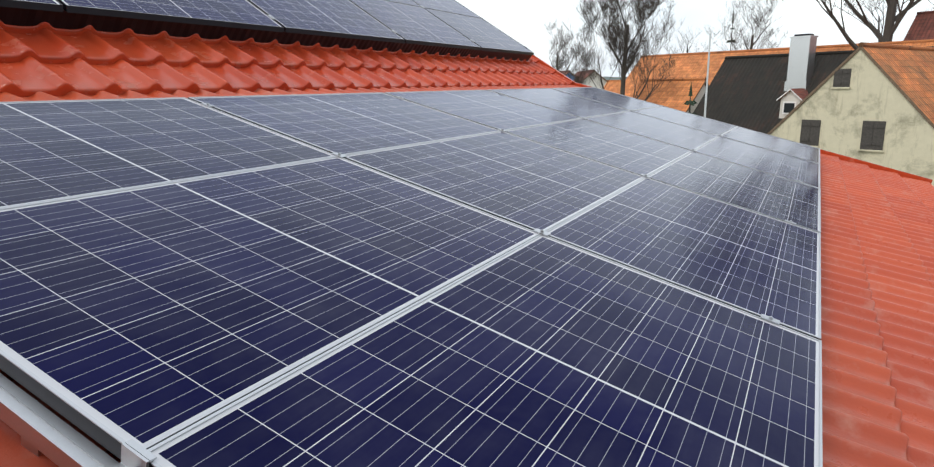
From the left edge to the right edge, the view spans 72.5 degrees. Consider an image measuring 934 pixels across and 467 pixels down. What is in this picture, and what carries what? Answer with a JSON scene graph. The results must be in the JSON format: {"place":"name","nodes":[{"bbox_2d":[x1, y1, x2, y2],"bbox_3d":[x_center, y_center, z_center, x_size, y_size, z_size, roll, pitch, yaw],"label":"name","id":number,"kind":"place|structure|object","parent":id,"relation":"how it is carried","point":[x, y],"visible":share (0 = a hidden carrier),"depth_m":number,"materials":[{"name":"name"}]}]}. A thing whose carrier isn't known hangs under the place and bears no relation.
{"place":"outdoors","nodes":[
{"label":"outdoors","id":0,"kind":"place"},
{"bbox_2d":[631,78,708,112],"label":"roof","id":1,"kind":"structure","parent":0,"point":[673,93],"depth_m":41.22,"materials":[{"name":"orange tile"}]},
{"bbox_2d":[455,0,933,76],"label":"sky","id":2,"kind":"structure","parent":0,"point":[524,21],"materials":[{"name":"white"}]},
{"bbox_2d":[903,11,933,40],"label":"roof","id":3,"kind":"structure","parent":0,"point":[922,27],"depth_m":40.86,"materials":[{"name":"brown tile"}]},
{"label":"terrain","id":4,"kind":"structure","parent":0,"visible":0},
{"bbox_2d":[560,70,574,79],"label":"blue house","id":5,"kind":"structure","parent":4,"relation":"on","point":[563,72],"depth_m":82.02,"materials":[{"name":"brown wood"}]},
{"bbox_2d":[544,19,596,83],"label":"bare tree","id":6,"kind":"object","parent":4,"relation":"on","point":[558,65],"visible":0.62,"depth_m":61.10,"materials":[{"name":"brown plant"}]},
{"bbox_2d":[560,34,594,83],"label":"bare tree","id":7,"kind":"object","parent":4,"relation":"on","point":[576,79],"visible":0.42,"depth_m":53.11,"materials":[{"name":"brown plant"}]},
{"bbox_2d":[573,69,606,88],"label":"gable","id":8,"kind":"structure","parent":4,"relation":"on","point":[604,81],"depth_m":76.60,"materials":[{"name":"grey paint"}]},
{"bbox_2d":[604,80,620,92],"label":"orange house","id":9,"kind":"structure","parent":4,"relation":"on","point":[614,86],"depth_m":72.80,"materials":[{"name":"orange paint"}]},
{"bbox_2d":[603,76,626,79],"bbox_3d":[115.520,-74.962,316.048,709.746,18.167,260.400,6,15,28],"label":"distant hills forest","id":10,"kind":"object","parent":4,"relation":"on","point":[612,78],"depth_m":442.80,"materials":[{"name":"grey"}]},
{"bbox_2d":[559,0,684,100],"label":"bare tree","id":11,"kind":"object","parent":4,"relation":"on","point":[624,48],"visible":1,"depth_m":40.29,"materials":[{"name":"brown plant"}]},
{"bbox_2d":[643,26,725,53],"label":"bare tree","id":12,"kind":"object","parent":4,"relation":"on","point":[685,43],"visible":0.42,"depth_m":64.33,"materials":[{"name":"brown plant"}]},
{"bbox_2d":[684,82,697,114],"bbox_3d":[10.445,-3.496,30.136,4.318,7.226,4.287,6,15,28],"label":"weather vane","id":13,"kind":"object","parent":4,"relation":"on","point":[689,102],"visible":0.12,"depth_m":29.49,"materials":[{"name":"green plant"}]},
{"bbox_2d":[704,33,711,116],"bbox_3d":[8.925,-3.124,24.135,0.316,8.596,0.316,6,15,28],"label":"flag pole","id":14,"kind":"object","parent":4,"relation":"on","point":[706,91],"visible":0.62,"depth_m":23.50,"materials":[{"name":"silver metal"}]},
{"bbox_2d":[726,10,735,49],"bbox_3d":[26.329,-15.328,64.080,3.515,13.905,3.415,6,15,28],"label":"weather vane","id":15,"kind":"object","parent":4,"relation":"on","point":[728,41],"visible":0.02,"depth_m":63.09,"materials":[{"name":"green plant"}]},
{"bbox_2d":[705,0,787,50],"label":"bare tree","id":16,"kind":"object","parent":4,"relation":"on","point":[751,45],"visible":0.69,"depth_m":59.28,"materials":[{"name":"brown plant"}]},
{"bbox_2d":[617,39,933,96],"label":"roof","id":17,"kind":"structure","parent":4,"relation":"on","point":[690,65],"depth_m":50.77,"materials":[{"name":"orange tile"}]},
{"bbox_2d":[693,46,933,133],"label":"roof","id":18,"kind":"structure","parent":4,"relation":"on","point":[746,91],"depth_m":35.19,"materials":[{"name":"black tile"}]},
{"bbox_2d":[776,88,808,117],"bbox_3d":[17.269,-6.768,33.038,2.316,1.500,1.300,-11,16,-36],"label":"dormer window","id":19,"kind":"structure","parent":18,"relation":"on","point":[790,99],"depth_m":32.45,"materials":[{"name":"white paint"}]},
{"bbox_2d":[784,33,817,90],"bbox_3d":[17.514,-8.842,33.358,0.870,3.070,1.120,-11,16,-36],"label":"chimney","id":20,"kind":"object","parent":18,"relation":"on","point":[801,61],"visible":0.79,"depth_m":33.03,"materials":[{"name":"silver metal"}]},
{"bbox_2d":[767,42,933,185],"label":"house","id":21,"kind":"structure","parent":4,"relation":"on","point":[873,103],"depth_m":24.69,"materials":[{"name":"paint"}]},
{"bbox_2d":[816,0,933,49],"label":"bare tree","id":22,"kind":"object","parent":4,"relation":"on","point":[892,20],"visible":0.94,"depth_m":41.21,"materials":[{"name":"brown plant"}]},
{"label":"house walls","id":23,"kind":"structure","parent":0},
{"bbox_2d":[0,7,571,96],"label":"clay roof tiles","id":24,"kind":"object","parent":23,"relation":"on","point":[48,58],"visible":0.56,"depth_m":4.21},
{"bbox_2d":[0,7,531,60],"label":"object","id":25,"kind":"object","parent":24,"relation":"on","point":[31,17],"visible":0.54,"depth_m":4.43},
{"bbox_2d":[267,6,526,47],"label":"clamps","id":26,"kind":"object","parent":24,"relation":"on","point":[271,17],"visible":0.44,"depth_m":6.49,"materials":[{"name":"silver metal"}]},
{"bbox_2d":[0,0,62,11],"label":"solar panel","id":27,"kind":"object","parent":26,"relation":"attached to","point":[52,5],"visible":0.88,"depth_m":3.42,"materials":[{"name":"black"}]},
{"bbox_2d":[58,0,283,31],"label":"solar panel","id":28,"kind":"object","parent":26,"relation":"attached to","point":[244,14],"visible":0.97,"depth_m":4.32,"materials":[{"name":"blue"}]},
{"bbox_2d":[248,0,404,42],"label":"solar panel","id":29,"kind":"object","parent":26,"relation":"attached to","point":[342,18],"visible":0.98,"depth_m":5.76,"materials":[{"name":"blue"}]},
{"bbox_2d":[387,0,420,6],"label":"solar panel","id":30,"kind":"object","parent":26,"relation":"attached to","point":[410,2],"visible":0.4,"depth_m":8.00,"materials":[{"name":"blue"}]},
{"bbox_2d":[350,0,481,49],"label":"solar panel","id":31,"kind":"object","parent":26,"relation":"attached to","point":[412,24],"visible":0.92,"depth_m":7.24,"materials":[{"name":"blue"}]},
{"bbox_2d":[413,0,480,17],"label":"solar panel","id":32,"kind":"object","parent":26,"relation":"attached to","point":[453,6],"visible":0.65,"depth_m":9.09,"materials":[{"name":"blue"}]},
{"bbox_2d":[424,8,533,54],"bbox_3d":[0.204,-2.772,8.796,0.869,0.568,1.684,6,15,28],"label":"solar panel","id":33,"kind":"object","parent":26,"relation":"attached to","point":[485,35],"visible":0.85,"depth_m":8.70,"materials":[{"name":"blue"}]},
{"bbox_2d":[0,85,933,466],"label":"lean-to roof tiles","id":34,"kind":"object","parent":24,"relation":"attached to","point":[876,317],"visible":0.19,"depth_m":2.73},
{"bbox_2d":[0,89,808,466],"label":"mounting rails","id":35,"kind":"object","parent":34,"relation":"on","point":[36,425],"visible":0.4,"depth_m":1.05,"materials":[{"name":"silver metal"}]},
{"bbox_2d":[0,97,334,207],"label":"solar panel","id":36,"kind":"object","parent":35,"relation":"on","point":[55,149],"visible":0.92,"depth_m":2.39,"materials":[{"name":"blue glass"}]},
{"bbox_2d":[0,156,539,459],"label":"solar panel","id":37,"kind":"object","parent":35,"relation":"on","point":[148,316],"visible":0.96,"depth_m":1.57,"materials":[{"name":"blue glass"}]},
{"bbox_2d":[188,92,500,154],"bbox_3d":[-0.597,-0.676,3.770,0.980,0.297,1.684,6,15,28],"label":"solar panel","id":38,"kind":"object","parent":35,"relation":"on","point":[346,123],"visible":0.75,"depth_m":3.56,"materials":[{"name":"blue glass"}]},
{"bbox_2d":[384,90,579,129],"bbox_3d":[0.213,-1.026,5.231,0.980,0.297,1.684,6,15,28],"label":"solar panel","id":39,"kind":"object","parent":35,"relation":"on","point":[492,109],"visible":0.85,"depth_m":5.08,"materials":[{"name":"blue glass"}]},
{"bbox_2d":[147,234,822,466],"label":"solar panel","id":40,"kind":"object","parent":35,"relation":"attached to","point":[540,350],"visible":0.98,"depth_m":1.46,"materials":[{"name":"blue glass"}]},
{"bbox_2d":[345,131,643,230],"bbox_3d":[0.261,-0.331,3.378,0.980,0.297,1.684,6,15,28],"label":"solar panel","id":41,"kind":"object","parent":35,"relation":"on","point":[523,182],"visible":0.83,"depth_m":3.14,"materials":[{"name":"blue glass"}]},
{"bbox_2d":[489,88,629,117],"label":"solar panel","id":42,"kind":"object","parent":35,"relation":"on","point":[565,102],"visible":0.85,"depth_m":6.58,"materials":[{"name":"blue glass"}]},
{"bbox_2d":[506,118,691,175],"bbox_3d":[1.069,-0.679,4.837,0.980,0.297,1.684,6,15,28],"label":"solar panel","id":43,"kind":"object","parent":35,"relation":"on","point":[617,148],"visible":0.71,"depth_m":4.68,"materials":[{"name":"blue glass"}]},
{"bbox_2d":[552,87,660,109],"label":"solar panel","id":44,"kind":"object","parent":35,"relation":"on","point":[611,98],"visible":0.75,"depth_m":8.07,"materials":[{"name":"blue glass"}]},
{"bbox_2d":[587,111,718,149],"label":"solar panel","id":45,"kind":"object","parent":35,"relation":"on","point":[675,134],"visible":0.75,"depth_m":6.18,"materials":[{"name":"blue glass"}]},
{"bbox_2d":[546,177,820,339],"bbox_3d":[1.117,0.014,2.985,0.980,0.297,1.684,6,15,28],"label":"solar panel","id":46,"kind":"object","parent":35,"relation":"attached to","point":[750,261],"visible":0.83,"depth_m":2.72,"materials":[{"name":"blue glass"}]},
{"bbox_2d":[632,106,736,134],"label":"solar panel","id":47,"kind":"object","parent":35,"relation":"on","point":[705,124],"visible":0.79,"depth_m":7.67,"materials":[{"name":"blue glass"}]},
{"bbox_2d":[648,151,820,232],"bbox_3d":[1.927,-0.334,4.444,0.980,0.296,1.684,6,15,28],"label":"solar panel","id":48,"kind":"object","parent":35,"relation":"attached to","point":[769,194],"visible":0.88,"depth_m":4.27,"materials":[{"name":"blue glass"}]},
{"bbox_2d":[695,136,819,187],"bbox_3d":[2.735,-0.683,5.902,0.980,0.297,1.684,6,15,28],"label":"solar panel","id":49,"kind":"object","parent":35,"relation":"attached to","point":[807,172],"visible":0.81,"depth_m":5.78,"materials":[{"name":"blue glass"}]},
{"bbox_2d":[721,126,819,163],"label":"solar panel","id":50,"kind":"object","parent":35,"relation":"attached to","point":[777,144],"visible":0.81,"depth_m":7.27,"materials":[{"name":"blue glass"}]},
{"bbox_2d":[532,55,932,183],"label":"roof verge trim","id":51,"kind":"structure","parent":34,"relation":"attached to","point":[879,167],"depth_m":8.05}
]}

